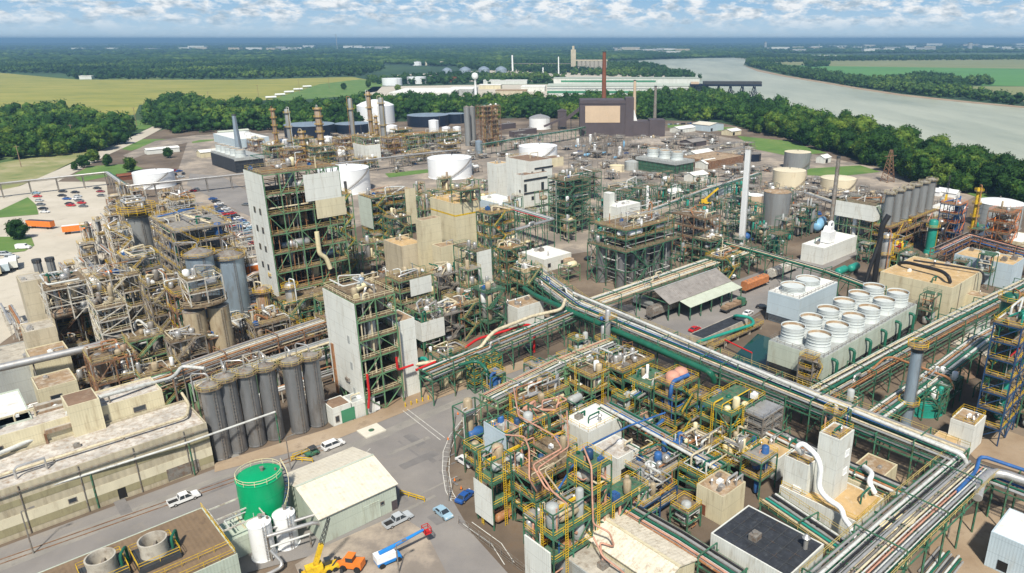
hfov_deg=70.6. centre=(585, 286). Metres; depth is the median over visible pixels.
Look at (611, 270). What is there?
silo
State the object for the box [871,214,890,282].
black duct
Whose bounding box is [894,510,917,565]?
pipes
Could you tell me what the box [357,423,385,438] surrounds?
concrete pad
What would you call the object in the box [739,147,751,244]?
white stack
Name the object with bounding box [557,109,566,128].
transfer house
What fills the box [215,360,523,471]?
dirt strip
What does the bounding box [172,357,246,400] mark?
pipe run
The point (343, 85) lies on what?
broadleaf tree
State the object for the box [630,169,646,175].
yard equipment
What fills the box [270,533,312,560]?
tank pipe
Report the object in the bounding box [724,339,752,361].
pipe
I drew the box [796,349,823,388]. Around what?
stair tower
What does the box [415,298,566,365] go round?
lagged pipe
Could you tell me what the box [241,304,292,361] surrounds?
process tower
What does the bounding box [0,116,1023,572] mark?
plant yard
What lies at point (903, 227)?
hopper support
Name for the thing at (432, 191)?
process skid
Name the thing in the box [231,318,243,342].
pipe run
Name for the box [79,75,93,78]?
barn
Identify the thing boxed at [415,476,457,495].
road patch
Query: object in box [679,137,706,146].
shed
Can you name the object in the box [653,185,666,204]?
process skid
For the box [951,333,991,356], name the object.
concrete apron
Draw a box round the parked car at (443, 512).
[433,504,453,520]
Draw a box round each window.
[50,393,61,399]
[68,496,77,503]
[103,414,109,421]
[133,404,145,412]
[335,415,339,422]
[524,176,547,181]
[524,189,547,194]
[534,165,552,169]
[845,448,849,457]
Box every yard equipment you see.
[264,159,276,164]
[330,133,341,137]
[381,151,392,158]
[390,162,403,171]
[392,157,407,166]
[425,141,436,150]
[454,136,464,143]
[465,151,477,159]
[472,163,481,173]
[477,152,490,157]
[497,151,506,155]
[509,141,518,147]
[515,133,526,140]
[533,134,543,140]
[560,145,574,150]
[568,160,584,168]
[569,150,586,159]
[577,158,592,166]
[589,149,604,157]
[597,158,616,169]
[604,169,619,179]
[626,152,641,159]
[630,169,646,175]
[632,174,647,182]
[637,148,646,154]
[641,173,656,179]
[647,170,666,176]
[658,144,673,150]
[660,176,677,184]
[666,172,681,180]
[668,137,680,143]
[672,130,684,137]
[679,141,692,148]
[684,145,697,151]
[706,133,718,139]
[706,168,718,178]
[707,138,719,144]
[716,144,731,149]
[718,170,731,176]
[719,176,735,180]
[725,164,742,174]
[728,173,742,177]
[732,161,743,170]
[733,148,744,154]
[740,140,754,146]
[749,183,760,190]
[750,164,760,172]
[759,181,767,188]
[761,164,776,171]
[764,182,779,188]
[790,202,803,208]
[791,192,801,202]
[794,190,808,196]
[796,185,809,190]
[805,185,821,194]
[808,175,820,185]
[812,199,825,210]
[817,190,831,196]
[819,192,831,199]
[823,209,829,218]
[827,192,845,203]
[840,188,855,196]
[846,191,863,196]
[856,183,869,195]
[856,190,867,196]
[865,188,880,199]
[875,189,886,196]
[934,197,950,203]
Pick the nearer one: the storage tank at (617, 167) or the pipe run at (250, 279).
the pipe run at (250, 279)
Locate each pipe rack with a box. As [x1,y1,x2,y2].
[130,313,327,401]
[188,338,330,417]
[418,304,580,405]
[478,334,618,425]
[481,127,585,153]
[498,205,554,251]
[514,260,970,502]
[587,249,750,316]
[597,401,729,472]
[616,502,747,572]
[623,382,661,416]
[640,171,761,215]
[713,238,886,296]
[744,424,910,511]
[758,488,892,572]
[790,277,1023,431]
[799,450,998,572]
[802,192,913,230]
[853,325,995,454]
[929,232,1023,262]
[960,462,1023,520]
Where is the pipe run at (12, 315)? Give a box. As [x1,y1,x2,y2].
[0,303,22,338]
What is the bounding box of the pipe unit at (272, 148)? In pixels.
[262,141,285,158]
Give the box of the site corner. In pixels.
[295,517,445,572]
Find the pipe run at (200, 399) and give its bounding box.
[198,381,236,408]
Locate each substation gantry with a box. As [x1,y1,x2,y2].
[570,136,588,148]
[578,143,598,156]
[584,133,603,144]
[595,141,614,153]
[600,135,617,145]
[607,146,629,159]
[615,139,634,151]
[626,143,647,155]
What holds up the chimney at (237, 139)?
on the plant yard at (508, 532)
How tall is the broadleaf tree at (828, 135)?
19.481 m
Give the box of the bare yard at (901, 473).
[882,459,955,531]
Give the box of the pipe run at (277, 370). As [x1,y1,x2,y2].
[244,348,283,385]
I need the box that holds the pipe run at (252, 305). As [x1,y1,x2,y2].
[230,303,256,315]
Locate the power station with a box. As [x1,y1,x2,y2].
[579,96,664,136]
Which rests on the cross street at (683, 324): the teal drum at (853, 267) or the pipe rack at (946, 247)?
the teal drum at (853, 267)
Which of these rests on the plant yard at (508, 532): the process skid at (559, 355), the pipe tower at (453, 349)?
the process skid at (559, 355)
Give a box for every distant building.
[228,47,242,49]
[245,47,262,49]
[621,47,639,49]
[771,47,789,48]
[914,47,935,49]
[923,43,942,45]
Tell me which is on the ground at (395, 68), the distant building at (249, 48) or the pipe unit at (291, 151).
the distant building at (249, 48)
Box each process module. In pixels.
[473,434,530,530]
[483,403,549,486]
[498,429,580,520]
[502,367,569,421]
[510,392,568,447]
[535,481,592,572]
[566,345,622,404]
[566,442,612,533]
[585,470,648,530]
[594,341,654,400]
[623,363,665,416]
[699,380,765,450]
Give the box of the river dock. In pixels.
[690,81,761,96]
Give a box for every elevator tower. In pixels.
[16,272,59,339]
[415,215,441,278]
[603,191,614,229]
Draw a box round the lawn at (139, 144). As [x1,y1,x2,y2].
[122,139,163,149]
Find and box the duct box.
[782,449,815,495]
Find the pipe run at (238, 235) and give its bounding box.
[231,231,252,243]
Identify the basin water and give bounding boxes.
[732,334,770,371]
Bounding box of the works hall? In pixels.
[0,400,214,543]
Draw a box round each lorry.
[633,294,657,306]
[720,296,746,313]
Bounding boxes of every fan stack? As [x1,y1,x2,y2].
[75,546,130,572]
[128,529,181,572]
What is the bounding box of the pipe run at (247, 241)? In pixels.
[240,239,254,250]
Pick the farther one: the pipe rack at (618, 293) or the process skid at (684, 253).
the process skid at (684, 253)
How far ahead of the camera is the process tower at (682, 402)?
167.74 m
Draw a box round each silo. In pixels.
[182,308,215,378]
[190,373,232,460]
[206,302,236,371]
[211,360,247,453]
[224,360,266,447]
[251,351,285,440]
[277,346,309,433]
[295,343,327,427]
[463,105,471,145]
[469,105,475,143]
[597,246,607,282]
[609,249,614,278]
[616,251,626,287]
[627,250,638,283]
[639,246,649,280]
[649,244,660,276]
[660,241,670,272]
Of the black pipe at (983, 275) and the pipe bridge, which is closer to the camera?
the black pipe at (983, 275)
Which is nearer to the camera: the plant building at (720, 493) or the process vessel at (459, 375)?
the plant building at (720, 493)
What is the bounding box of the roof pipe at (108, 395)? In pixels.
[0,365,206,454]
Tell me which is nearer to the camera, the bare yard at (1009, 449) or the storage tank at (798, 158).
the bare yard at (1009, 449)
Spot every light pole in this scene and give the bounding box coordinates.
[20,506,34,553]
[285,433,294,469]
[395,538,406,572]
[446,462,454,500]
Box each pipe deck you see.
[352,132,379,144]
[968,222,992,245]
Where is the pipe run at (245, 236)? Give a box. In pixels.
[239,234,254,247]
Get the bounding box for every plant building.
[0,341,36,403]
[0,389,32,427]
[19,318,58,348]
[25,341,74,376]
[31,368,78,402]
[213,131,269,147]
[325,395,355,425]
[343,392,379,418]
[353,141,380,160]
[383,234,418,275]
[430,191,480,272]
[432,239,458,281]
[480,192,518,215]
[494,124,503,129]
[499,121,515,128]
[503,295,543,328]
[509,129,526,136]
[519,126,536,133]
[520,245,570,271]
[542,155,563,166]
[555,540,624,572]
[563,257,573,267]
[563,399,621,450]
[593,434,639,483]
[610,200,639,227]
[684,151,743,168]
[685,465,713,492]
[696,465,745,524]
[709,505,823,572]
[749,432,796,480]
[778,481,883,537]
[800,232,856,264]
[847,453,897,489]
[876,486,889,506]
[879,256,982,319]
[934,430,960,444]
[947,306,991,334]
[948,404,985,454]
[953,247,1023,288]
[964,290,992,307]
[974,231,1023,256]
[984,508,1023,572]
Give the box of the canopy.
[207,498,264,558]
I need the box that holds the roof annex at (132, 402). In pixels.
[0,376,164,454]
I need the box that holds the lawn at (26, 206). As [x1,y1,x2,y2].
[0,197,37,216]
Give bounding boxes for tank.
[131,168,176,189]
[234,458,289,539]
[246,513,277,562]
[272,504,300,550]
[279,138,288,147]
[283,121,334,138]
[317,164,370,194]
[324,135,331,144]
[334,121,368,134]
[356,99,394,124]
[382,78,401,85]
[386,124,396,131]
[407,76,425,83]
[407,113,448,127]
[413,61,421,65]
[427,154,471,179]
[428,120,438,131]
[447,112,463,123]
[453,126,460,133]
[475,140,482,153]
[519,143,556,156]
[529,113,550,129]
[609,163,623,171]
[624,158,638,170]
[743,151,760,161]
[747,192,763,211]
[762,187,791,225]
[772,167,806,189]
[783,149,811,169]
[820,175,857,192]
[896,382,945,418]
[976,196,1023,230]
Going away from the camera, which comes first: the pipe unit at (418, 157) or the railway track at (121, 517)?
the railway track at (121, 517)
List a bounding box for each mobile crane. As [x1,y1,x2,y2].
[298,517,342,572]
[698,174,735,204]
[944,176,950,201]
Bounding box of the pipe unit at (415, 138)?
[401,131,427,149]
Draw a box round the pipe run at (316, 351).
[294,347,329,360]
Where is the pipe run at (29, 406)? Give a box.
[27,384,92,408]
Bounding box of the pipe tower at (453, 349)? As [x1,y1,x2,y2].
[427,339,469,390]
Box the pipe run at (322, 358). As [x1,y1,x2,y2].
[319,354,331,363]
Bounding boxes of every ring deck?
[115,194,156,215]
[179,290,227,308]
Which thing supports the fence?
on the street at (458, 548)
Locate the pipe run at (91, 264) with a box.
[85,259,99,270]
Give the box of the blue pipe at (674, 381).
[655,373,689,426]
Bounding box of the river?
[633,58,1023,159]
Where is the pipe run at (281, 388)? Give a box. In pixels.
[259,366,333,406]
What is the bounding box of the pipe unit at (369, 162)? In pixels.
[353,154,378,168]
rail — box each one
[442,380,518,500]
[449,407,482,497]
[464,524,504,564]
[472,522,513,561]
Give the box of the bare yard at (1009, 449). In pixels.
[971,428,1023,473]
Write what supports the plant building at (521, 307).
on the plant yard at (508, 532)
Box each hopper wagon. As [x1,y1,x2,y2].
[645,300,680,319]
[739,273,768,292]
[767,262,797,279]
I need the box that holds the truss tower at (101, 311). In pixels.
[86,285,136,363]
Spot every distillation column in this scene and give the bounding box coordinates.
[269,106,279,146]
[283,107,293,148]
[297,130,308,161]
[312,105,327,161]
[346,96,355,147]
[364,90,374,134]
[372,114,379,135]
[377,95,386,147]
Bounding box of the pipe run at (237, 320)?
[231,313,247,338]
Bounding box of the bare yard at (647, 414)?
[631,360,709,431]
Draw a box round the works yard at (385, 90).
[366,84,547,96]
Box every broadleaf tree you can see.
[0,126,14,133]
[0,134,11,156]
[1,133,29,158]
[3,218,29,238]
[12,129,26,136]
[23,133,41,156]
[33,124,58,153]
[38,139,51,156]
[49,135,59,151]
[51,141,67,155]
[55,123,78,132]
[56,127,82,152]
[70,161,77,169]
[75,155,89,167]
[78,132,94,151]
[84,149,99,162]
[85,124,111,150]
[102,154,112,165]
[106,131,113,148]
[122,157,137,171]
[162,147,173,157]
[340,83,346,88]
[365,79,370,86]
[394,84,400,89]
[748,124,753,130]
[751,104,770,129]
[754,124,762,132]
[763,111,772,133]
[764,110,787,135]
[778,125,785,137]
[784,120,794,133]
[784,127,792,140]
[789,122,798,141]
[792,112,807,122]
[793,121,804,142]
[794,120,815,145]
[806,118,820,132]
[807,114,825,128]
[809,109,824,117]
[810,133,821,148]
[813,133,823,149]
[820,123,841,149]
[820,129,837,151]
[821,116,838,126]
[830,118,848,128]
[831,133,840,152]
[837,109,854,117]
[838,128,858,155]
[838,141,848,155]
[843,115,853,123]
[847,126,857,132]
[850,114,875,134]
[850,140,859,158]
[854,135,868,154]
[858,149,870,164]
[864,131,892,165]
[866,124,893,136]
[872,131,901,153]
[876,151,892,170]
[890,149,910,175]
[891,127,914,147]
[895,158,906,177]
[896,140,907,149]
[901,123,922,141]
[901,151,915,179]
[905,150,937,179]
[907,154,932,181]
[909,135,919,144]
[910,147,930,152]
[915,138,936,148]
[921,143,945,153]
[928,153,942,177]
[931,133,953,147]
[931,162,955,186]
[933,155,944,175]
[942,148,970,172]
[946,168,964,189]
[948,143,968,151]
[960,174,975,192]
[961,146,981,155]
[963,165,980,189]
[964,144,989,154]
[968,154,984,162]
[969,159,980,165]
[974,152,990,161]
[974,161,998,193]
[984,151,997,160]
[990,154,1001,162]
[993,161,1018,194]
[995,151,1021,164]
[995,163,1022,197]
[1004,167,1023,201]
[1016,158,1023,166]
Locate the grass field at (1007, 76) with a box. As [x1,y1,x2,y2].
[787,65,1023,85]
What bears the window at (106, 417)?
in the roof annex at (132, 402)
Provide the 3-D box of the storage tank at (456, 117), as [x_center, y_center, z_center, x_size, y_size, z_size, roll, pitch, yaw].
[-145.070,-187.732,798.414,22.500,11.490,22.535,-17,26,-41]
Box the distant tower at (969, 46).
[967,42,972,48]
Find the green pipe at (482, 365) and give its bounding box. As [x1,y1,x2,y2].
[458,360,489,383]
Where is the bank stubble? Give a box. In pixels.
[972,86,1023,100]
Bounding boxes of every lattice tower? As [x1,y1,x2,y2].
[465,352,486,393]
[484,348,503,382]
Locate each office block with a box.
[487,160,506,195]
[506,152,554,207]
[514,169,548,213]
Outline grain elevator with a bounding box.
[571,46,607,68]
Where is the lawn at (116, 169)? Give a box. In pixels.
[73,164,142,181]
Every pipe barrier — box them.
[291,456,312,461]
[292,448,309,457]
[400,490,424,501]
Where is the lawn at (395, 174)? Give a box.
[385,169,427,177]
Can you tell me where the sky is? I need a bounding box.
[0,0,1023,40]
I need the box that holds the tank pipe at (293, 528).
[266,521,319,556]
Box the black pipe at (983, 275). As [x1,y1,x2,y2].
[913,259,984,282]
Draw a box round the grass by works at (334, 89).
[271,79,382,100]
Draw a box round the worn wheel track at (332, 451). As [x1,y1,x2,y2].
[0,376,523,570]
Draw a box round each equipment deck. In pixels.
[612,460,677,522]
[624,432,688,487]
[665,422,723,469]
[677,443,730,490]
[713,425,761,475]
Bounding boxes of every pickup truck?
[166,489,200,506]
[381,510,413,528]
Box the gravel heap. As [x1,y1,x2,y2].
[625,138,671,147]
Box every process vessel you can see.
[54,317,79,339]
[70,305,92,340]
[439,347,453,387]
[453,353,464,382]
[834,196,842,231]
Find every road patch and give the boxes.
[113,498,132,514]
[197,482,234,497]
[200,474,236,491]
[232,454,249,469]
[387,436,429,454]
[397,495,407,504]
[398,441,419,455]
[399,450,438,468]
[403,433,424,446]
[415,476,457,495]
[422,453,435,462]
[427,513,444,524]
[439,471,458,485]
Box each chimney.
[31,258,44,276]
[44,256,63,304]
[231,114,241,148]
[602,51,605,97]
[633,80,635,113]
[653,86,656,117]
[829,156,840,220]
[898,337,929,426]
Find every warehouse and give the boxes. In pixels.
[283,447,397,543]
[389,88,458,95]
[448,87,477,95]
[479,84,501,88]
[483,80,527,83]
[495,89,527,95]
[521,85,545,91]
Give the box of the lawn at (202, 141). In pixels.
[192,139,213,142]
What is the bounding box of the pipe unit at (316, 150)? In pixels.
[306,142,335,162]
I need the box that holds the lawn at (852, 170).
[807,165,879,175]
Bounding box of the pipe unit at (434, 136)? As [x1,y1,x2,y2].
[422,129,447,144]
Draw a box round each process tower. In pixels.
[51,289,88,340]
[58,331,89,370]
[70,267,93,332]
[71,360,118,389]
[73,281,110,350]
[81,266,116,296]
[82,339,137,391]
[92,261,149,343]
[103,218,140,292]
[117,195,140,246]
[117,244,165,315]
[118,357,152,383]
[121,319,167,366]
[132,355,187,404]
[138,268,184,333]
[148,202,235,297]
[160,325,211,393]
[163,277,208,331]
[166,190,198,221]
[191,320,218,379]
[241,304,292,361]
[243,152,351,314]
[271,280,339,340]
[315,311,328,345]
[322,274,413,414]
[327,189,360,274]
[351,267,399,305]
[358,186,416,238]
[382,208,412,238]
[385,263,436,318]
[404,297,444,355]
[422,296,465,345]
[427,261,459,300]
[442,288,489,341]
[451,181,480,203]
[453,239,491,289]
[471,276,506,338]
[476,201,515,274]
[492,238,526,295]
[509,258,542,299]
[548,168,590,235]
[559,164,601,201]
[587,231,681,288]
[594,200,674,248]
[596,176,657,218]
[652,364,699,434]
[671,206,720,255]
[691,229,728,269]
[704,245,741,279]
[834,194,884,250]
[917,213,950,250]
[937,195,967,250]
[976,297,1023,446]
[981,201,1022,253]
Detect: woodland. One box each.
[0,43,1023,65]
[0,51,1023,104]
[0,85,837,144]
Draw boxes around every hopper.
[882,189,896,225]
[892,187,905,221]
[900,184,914,218]
[909,181,922,215]
[917,179,930,212]
[925,176,938,209]
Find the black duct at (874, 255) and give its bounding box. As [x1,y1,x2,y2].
[862,237,882,287]
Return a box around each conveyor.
[511,63,570,66]
[544,116,565,129]
[566,108,578,119]
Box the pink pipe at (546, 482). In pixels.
[538,410,571,508]
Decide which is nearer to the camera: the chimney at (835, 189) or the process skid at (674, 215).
the chimney at (835, 189)
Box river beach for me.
[744,65,1023,107]
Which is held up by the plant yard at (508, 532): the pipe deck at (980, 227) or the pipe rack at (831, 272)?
the pipe deck at (980, 227)
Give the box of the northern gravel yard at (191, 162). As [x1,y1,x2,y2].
[176,131,974,262]
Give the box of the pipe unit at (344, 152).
[330,146,354,161]
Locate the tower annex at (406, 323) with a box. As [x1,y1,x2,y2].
[382,310,419,397]
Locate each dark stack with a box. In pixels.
[343,181,356,270]
[475,190,482,244]
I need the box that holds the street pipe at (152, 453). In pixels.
[55,411,280,507]
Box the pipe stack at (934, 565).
[918,546,963,572]
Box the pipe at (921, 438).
[572,292,968,463]
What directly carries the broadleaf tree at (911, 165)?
on the ground at (395, 68)
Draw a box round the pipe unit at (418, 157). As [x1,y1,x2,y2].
[401,147,430,162]
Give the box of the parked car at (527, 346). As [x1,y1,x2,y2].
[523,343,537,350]
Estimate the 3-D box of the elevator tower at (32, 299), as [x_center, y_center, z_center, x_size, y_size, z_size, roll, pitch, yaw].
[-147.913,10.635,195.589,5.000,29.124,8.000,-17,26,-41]
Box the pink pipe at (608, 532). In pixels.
[582,445,613,559]
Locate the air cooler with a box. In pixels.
[743,394,783,439]
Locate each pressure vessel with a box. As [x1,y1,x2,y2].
[745,232,750,241]
[813,216,827,232]
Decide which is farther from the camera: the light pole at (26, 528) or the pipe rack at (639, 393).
the pipe rack at (639, 393)
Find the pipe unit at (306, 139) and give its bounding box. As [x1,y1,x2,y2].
[293,135,314,149]
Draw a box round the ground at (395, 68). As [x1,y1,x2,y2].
[0,41,1023,192]
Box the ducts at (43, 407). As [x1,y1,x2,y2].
[33,397,71,443]
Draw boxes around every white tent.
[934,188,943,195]
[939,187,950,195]
[945,189,960,197]
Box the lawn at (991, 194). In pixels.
[967,191,1021,200]
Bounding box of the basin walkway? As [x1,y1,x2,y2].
[708,319,763,349]
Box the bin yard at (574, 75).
[397,70,664,81]
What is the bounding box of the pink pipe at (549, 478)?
[544,413,569,496]
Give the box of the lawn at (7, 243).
[0,236,33,252]
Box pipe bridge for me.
[0,149,456,197]
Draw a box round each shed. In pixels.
[115,172,132,179]
[144,145,179,154]
[196,148,215,157]
[217,128,248,132]
[585,509,696,572]
[639,268,741,320]
[664,187,683,201]
[670,125,695,132]
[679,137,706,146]
[683,170,708,181]
[684,148,712,154]
[692,121,723,131]
[695,158,714,168]
[702,182,726,196]
[721,127,740,135]
[726,181,742,192]
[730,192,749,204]
[816,153,831,163]
[927,203,965,219]
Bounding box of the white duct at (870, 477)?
[862,464,876,493]
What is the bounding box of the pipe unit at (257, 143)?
[247,136,265,150]
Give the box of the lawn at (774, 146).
[738,136,825,154]
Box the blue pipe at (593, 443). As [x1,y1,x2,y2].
[556,412,665,491]
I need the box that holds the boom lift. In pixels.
[372,523,431,569]
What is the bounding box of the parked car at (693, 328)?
[688,326,700,331]
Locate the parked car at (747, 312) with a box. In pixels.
[742,310,753,315]
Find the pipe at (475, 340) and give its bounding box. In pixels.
[415,324,534,370]
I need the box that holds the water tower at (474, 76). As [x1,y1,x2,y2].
[472,73,477,94]
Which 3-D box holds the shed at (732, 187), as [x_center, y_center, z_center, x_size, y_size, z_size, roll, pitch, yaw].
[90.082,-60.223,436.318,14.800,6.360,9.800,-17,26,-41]
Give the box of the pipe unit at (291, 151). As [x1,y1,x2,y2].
[279,145,305,164]
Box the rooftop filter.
[820,220,835,243]
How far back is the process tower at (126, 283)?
210.38 m
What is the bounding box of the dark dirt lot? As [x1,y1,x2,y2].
[921,348,982,379]
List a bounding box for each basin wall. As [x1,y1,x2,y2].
[701,141,742,148]
[714,147,742,152]
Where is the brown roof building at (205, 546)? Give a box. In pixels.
[38,503,240,572]
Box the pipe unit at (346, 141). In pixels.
[332,135,356,148]
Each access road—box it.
[0,126,162,208]
[123,133,356,158]
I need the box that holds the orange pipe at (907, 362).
[867,356,954,389]
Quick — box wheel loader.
[332,551,365,572]
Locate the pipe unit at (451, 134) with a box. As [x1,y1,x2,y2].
[438,129,460,141]
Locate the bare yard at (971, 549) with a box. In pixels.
[926,501,1023,572]
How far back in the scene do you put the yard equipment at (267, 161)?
535.62 m
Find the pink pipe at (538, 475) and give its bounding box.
[513,387,572,502]
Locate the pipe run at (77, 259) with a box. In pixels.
[74,255,87,271]
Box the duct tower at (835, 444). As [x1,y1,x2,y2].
[812,417,854,499]
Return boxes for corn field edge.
[130,114,142,120]
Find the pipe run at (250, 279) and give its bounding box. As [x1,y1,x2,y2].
[246,275,253,292]
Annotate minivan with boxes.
[0,251,11,255]
[4,254,19,257]
[321,438,344,450]
[455,454,472,467]
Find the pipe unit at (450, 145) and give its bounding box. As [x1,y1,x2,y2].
[437,139,460,153]
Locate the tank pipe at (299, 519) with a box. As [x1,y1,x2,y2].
[272,514,313,529]
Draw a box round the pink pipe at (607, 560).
[592,536,624,572]
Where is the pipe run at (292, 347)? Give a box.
[256,336,294,357]
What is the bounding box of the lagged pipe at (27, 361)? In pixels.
[0,340,106,375]
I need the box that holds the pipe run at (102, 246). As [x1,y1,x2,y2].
[98,244,111,260]
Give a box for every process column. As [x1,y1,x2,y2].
[124,205,158,274]
[174,242,219,319]
[214,240,251,320]
[252,281,273,324]
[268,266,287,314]
[280,278,302,330]
[480,106,486,147]
[487,105,492,146]
[493,107,499,145]
[877,229,895,282]
[923,219,940,254]
[967,184,983,242]
[983,288,1023,382]
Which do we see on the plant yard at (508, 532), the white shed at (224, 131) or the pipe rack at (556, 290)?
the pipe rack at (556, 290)
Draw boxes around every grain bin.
[442,67,451,73]
[459,66,470,72]
[478,66,489,72]
[495,66,506,72]
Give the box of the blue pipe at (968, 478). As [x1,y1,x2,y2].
[947,455,1023,536]
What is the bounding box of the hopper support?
[868,206,938,244]
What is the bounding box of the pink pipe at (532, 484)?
[505,434,536,491]
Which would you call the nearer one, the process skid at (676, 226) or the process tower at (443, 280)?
the process tower at (443, 280)
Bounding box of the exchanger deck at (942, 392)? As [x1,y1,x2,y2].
[917,363,964,420]
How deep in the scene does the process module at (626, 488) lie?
133.02 m
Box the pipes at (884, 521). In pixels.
[874,516,900,571]
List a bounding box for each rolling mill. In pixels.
[547,83,708,96]
[553,77,699,82]
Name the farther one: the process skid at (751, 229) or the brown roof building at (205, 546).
the process skid at (751, 229)
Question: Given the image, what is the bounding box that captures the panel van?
[14,243,31,248]
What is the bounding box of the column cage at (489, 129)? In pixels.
[475,103,501,146]
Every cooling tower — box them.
[211,143,265,172]
[635,147,694,175]
[765,271,837,323]
[765,282,916,391]
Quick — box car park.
[0,182,108,343]
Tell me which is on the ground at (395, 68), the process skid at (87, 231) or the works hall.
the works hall
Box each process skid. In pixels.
[14,320,27,340]
[59,259,75,270]
[76,238,99,267]
[79,221,99,253]
[87,264,105,274]
[92,216,109,247]
[104,193,120,207]
[104,205,116,214]
[104,211,120,225]
[105,197,117,207]
[105,256,119,270]
[115,180,132,201]
[117,234,127,247]
[130,186,147,203]
[133,186,144,194]
[155,201,167,214]
[158,188,170,202]
[159,198,169,210]
[170,186,182,197]
[198,207,215,214]
[225,221,245,249]
[227,240,240,245]
[232,242,253,263]
[232,312,251,332]
[234,246,250,274]
[239,321,251,341]
[242,351,266,362]
[296,317,320,344]
[313,292,324,335]
[355,235,377,274]
[364,230,383,247]
[372,237,382,256]
[378,247,385,266]
[387,302,401,310]
[413,181,424,200]
[416,194,421,214]
[416,198,430,217]
[418,193,431,216]
[422,277,438,300]
[427,187,438,201]
[435,188,446,195]
[437,172,450,194]
[438,174,451,191]
[441,287,459,299]
[452,397,488,456]
[459,260,481,292]
[463,434,491,480]
[466,175,478,189]
[479,179,487,191]
[479,414,497,442]
[480,207,487,239]
[481,293,504,314]
[481,363,506,402]
[483,415,512,433]
[503,195,517,228]
[504,229,522,250]
[508,323,525,341]
[511,193,523,223]
[521,239,537,249]
[522,503,550,545]
[523,356,552,377]
[525,206,540,226]
[534,190,549,214]
[549,349,573,374]
[550,202,564,227]
[553,430,577,451]
[558,260,579,283]
[560,214,575,242]
[562,389,595,413]
[567,331,591,356]
[583,203,596,213]
[585,212,598,223]
[589,217,606,240]
[593,309,617,355]
[598,197,602,214]
[611,388,635,424]
[627,409,659,441]
[652,421,676,444]
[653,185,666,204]
[658,181,671,201]
[662,168,673,188]
[665,208,677,219]
[667,224,681,246]
[669,491,701,531]
[670,184,684,203]
[672,180,685,189]
[675,241,692,263]
[680,193,693,216]
[681,187,692,201]
[686,411,709,430]
[687,180,701,198]
[692,384,712,415]
[693,175,705,188]
[696,202,706,209]
[704,177,716,186]
[706,385,725,413]
[707,220,722,242]
[709,196,721,214]
[709,218,722,242]
[717,198,731,217]
[718,219,733,237]
[724,197,735,213]
[725,183,734,196]
[729,208,740,219]
[732,234,746,244]
[732,241,751,262]
[733,181,742,199]
[734,191,750,209]
[734,209,752,233]
[739,439,777,499]
[743,252,760,266]
[746,215,759,239]
[747,200,762,227]
[748,203,764,222]
[754,220,765,239]
[755,222,770,243]
[761,235,775,251]
[764,240,783,260]
[766,228,783,247]
[769,228,787,254]
[774,214,794,241]
[790,211,808,237]
[800,198,817,234]
[820,402,851,430]
[837,388,863,425]
[838,216,852,231]
[856,238,875,262]
[898,248,916,261]
[915,287,941,323]
[920,253,937,259]
[952,256,972,266]
[972,381,990,396]
[976,247,998,289]
[1016,396,1023,427]
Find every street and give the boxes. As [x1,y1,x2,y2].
[0,322,646,572]
[600,244,873,339]
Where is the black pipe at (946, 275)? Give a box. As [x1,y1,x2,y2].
[897,261,951,282]
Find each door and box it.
[117,487,126,498]
[166,459,199,480]
[341,406,355,422]
[363,500,380,523]
[375,401,379,410]
[391,499,397,510]
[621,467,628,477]
[700,504,705,515]
[996,560,1007,572]
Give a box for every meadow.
[0,151,85,189]
[775,59,1023,68]
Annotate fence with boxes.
[449,415,455,457]
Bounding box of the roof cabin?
[60,387,105,436]
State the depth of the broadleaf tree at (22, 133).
586.46 m
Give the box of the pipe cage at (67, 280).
[34,267,93,322]
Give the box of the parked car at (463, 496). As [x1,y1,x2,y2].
[454,488,473,503]
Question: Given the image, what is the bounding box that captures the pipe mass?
[873,234,912,265]
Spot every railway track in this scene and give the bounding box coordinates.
[0,447,322,563]
[458,516,524,572]
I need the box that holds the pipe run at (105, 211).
[102,206,116,224]
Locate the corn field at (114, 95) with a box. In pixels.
[0,73,365,114]
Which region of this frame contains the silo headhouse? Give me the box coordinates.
[178,264,226,307]
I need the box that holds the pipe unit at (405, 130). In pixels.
[390,126,411,140]
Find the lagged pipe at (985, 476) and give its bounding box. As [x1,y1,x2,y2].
[972,468,1023,514]
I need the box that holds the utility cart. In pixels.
[304,444,318,457]
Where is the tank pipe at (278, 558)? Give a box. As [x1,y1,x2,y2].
[267,549,283,572]
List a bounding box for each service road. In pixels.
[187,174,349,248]
[395,169,630,205]
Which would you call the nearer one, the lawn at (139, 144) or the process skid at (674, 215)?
the process skid at (674, 215)
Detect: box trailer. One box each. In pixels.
[0,258,9,273]
[8,255,17,269]
[25,219,54,228]
[61,222,92,233]
[245,263,258,273]
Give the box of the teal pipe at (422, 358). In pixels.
[418,356,435,366]
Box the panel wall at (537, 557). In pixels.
[524,534,550,572]
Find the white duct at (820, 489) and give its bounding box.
[795,441,856,538]
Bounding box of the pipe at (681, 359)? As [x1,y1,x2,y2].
[522,286,716,383]
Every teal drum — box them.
[834,265,847,277]
[847,262,859,274]
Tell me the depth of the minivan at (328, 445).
162.73 m
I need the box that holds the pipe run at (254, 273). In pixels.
[247,271,258,286]
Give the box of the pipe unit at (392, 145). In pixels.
[380,133,406,153]
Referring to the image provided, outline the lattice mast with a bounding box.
[880,149,896,182]
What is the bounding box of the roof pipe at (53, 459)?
[0,392,189,476]
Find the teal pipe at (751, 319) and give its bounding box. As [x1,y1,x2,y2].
[696,314,754,343]
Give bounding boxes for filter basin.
[689,315,747,344]
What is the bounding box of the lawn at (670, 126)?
[668,125,734,130]
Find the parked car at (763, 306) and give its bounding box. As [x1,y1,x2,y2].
[756,304,766,309]

